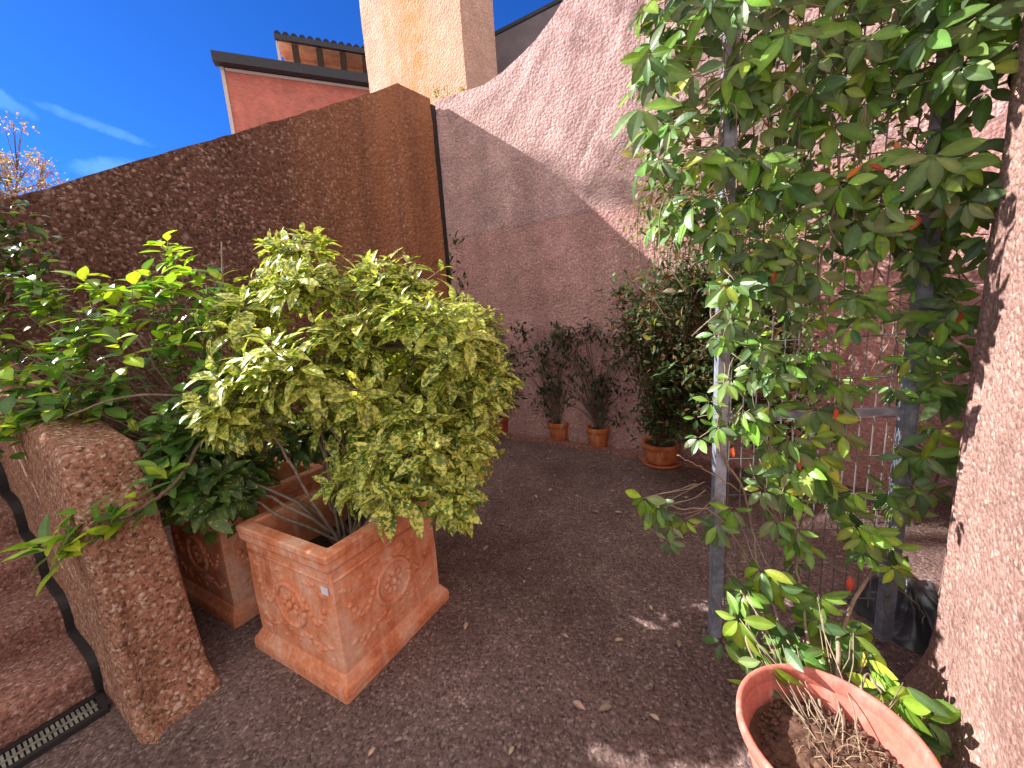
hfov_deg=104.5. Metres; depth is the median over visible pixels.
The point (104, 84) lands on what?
sky
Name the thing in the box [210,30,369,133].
brick house
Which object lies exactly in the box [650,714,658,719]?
fallen leaf
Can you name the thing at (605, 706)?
fallen leaf
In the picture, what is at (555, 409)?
potted shrub
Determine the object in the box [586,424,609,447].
flower pot
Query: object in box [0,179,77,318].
dark shrub
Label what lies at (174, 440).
glossy shrub
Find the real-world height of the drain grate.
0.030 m
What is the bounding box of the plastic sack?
[847,573,938,653]
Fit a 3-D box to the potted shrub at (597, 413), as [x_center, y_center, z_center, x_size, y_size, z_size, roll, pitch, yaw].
[0.850,-0.077,4.043,1.053,1.207,0.444,-4,10,0]
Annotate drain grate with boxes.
[0,692,109,767]
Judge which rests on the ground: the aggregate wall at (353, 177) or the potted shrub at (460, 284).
the aggregate wall at (353, 177)
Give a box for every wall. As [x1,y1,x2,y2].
[0,83,448,518]
[0,361,220,743]
[430,0,1016,502]
[900,12,1023,767]
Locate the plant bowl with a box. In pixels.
[736,664,941,767]
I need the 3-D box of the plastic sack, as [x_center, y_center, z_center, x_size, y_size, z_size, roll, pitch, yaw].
[1.782,0.950,1.792,0.336,0.247,0.444,-4,10,0]
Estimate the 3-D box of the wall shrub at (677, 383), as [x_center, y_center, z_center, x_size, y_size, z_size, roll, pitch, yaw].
[1.413,-0.557,2.996,1.652,2.522,0.820,6,14,43]
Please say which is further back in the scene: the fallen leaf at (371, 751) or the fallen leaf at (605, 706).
the fallen leaf at (605, 706)
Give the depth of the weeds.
4.70 m
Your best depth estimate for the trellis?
1.54 m
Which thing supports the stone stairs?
on the ground
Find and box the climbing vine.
[610,0,1023,762]
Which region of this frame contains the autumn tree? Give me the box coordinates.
[0,110,67,200]
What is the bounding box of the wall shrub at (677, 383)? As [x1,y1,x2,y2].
[595,138,832,449]
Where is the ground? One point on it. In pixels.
(501, 675)
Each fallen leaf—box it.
[368,747,374,755]
[509,746,513,754]
[573,700,584,709]
[599,703,611,710]
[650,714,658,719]
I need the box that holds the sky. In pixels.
[0,0,553,194]
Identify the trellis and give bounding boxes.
[708,0,965,641]
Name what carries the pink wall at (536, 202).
on the ground
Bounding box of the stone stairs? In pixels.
[0,462,103,748]
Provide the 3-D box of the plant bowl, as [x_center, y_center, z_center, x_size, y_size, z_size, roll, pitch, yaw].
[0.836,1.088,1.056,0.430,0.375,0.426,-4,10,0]
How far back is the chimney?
5.43 m
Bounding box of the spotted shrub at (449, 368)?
[154,222,525,544]
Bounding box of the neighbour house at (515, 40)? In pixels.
[495,0,562,74]
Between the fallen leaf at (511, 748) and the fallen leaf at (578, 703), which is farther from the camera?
the fallen leaf at (578, 703)
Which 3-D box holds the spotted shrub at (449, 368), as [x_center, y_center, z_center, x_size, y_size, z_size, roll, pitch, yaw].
[-0.813,-0.026,2.177,1.764,1.645,1.561,-4,10,0]
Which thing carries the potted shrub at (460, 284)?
in the flower pot
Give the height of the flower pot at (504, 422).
0.220 m
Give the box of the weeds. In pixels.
[432,83,465,97]
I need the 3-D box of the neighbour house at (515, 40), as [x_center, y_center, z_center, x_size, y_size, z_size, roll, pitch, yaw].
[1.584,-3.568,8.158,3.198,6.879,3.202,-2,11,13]
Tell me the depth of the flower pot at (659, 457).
3.63 m
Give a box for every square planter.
[156,457,326,628]
[235,484,448,704]
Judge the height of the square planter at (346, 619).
0.637 m
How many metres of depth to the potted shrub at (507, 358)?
4.68 m
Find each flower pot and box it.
[495,417,509,432]
[548,420,569,441]
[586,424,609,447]
[641,436,680,468]
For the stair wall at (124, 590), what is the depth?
1.59 m
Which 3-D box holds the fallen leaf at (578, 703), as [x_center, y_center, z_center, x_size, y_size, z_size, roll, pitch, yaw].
[0.254,1.223,1.511,0.039,0.007,0.036,-4,10,0]
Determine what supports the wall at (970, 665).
on the ground
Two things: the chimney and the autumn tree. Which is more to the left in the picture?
the autumn tree
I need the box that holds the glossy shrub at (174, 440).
[0,230,258,595]
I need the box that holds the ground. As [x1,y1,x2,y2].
[23,437,952,767]
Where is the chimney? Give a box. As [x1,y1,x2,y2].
[359,0,497,105]
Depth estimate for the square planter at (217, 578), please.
2.12 m
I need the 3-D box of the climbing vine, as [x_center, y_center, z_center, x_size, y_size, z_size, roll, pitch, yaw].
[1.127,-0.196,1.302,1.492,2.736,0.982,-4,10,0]
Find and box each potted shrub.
[432,229,479,311]
[491,324,530,417]
[508,319,588,423]
[543,317,634,428]
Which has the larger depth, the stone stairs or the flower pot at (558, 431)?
the flower pot at (558, 431)

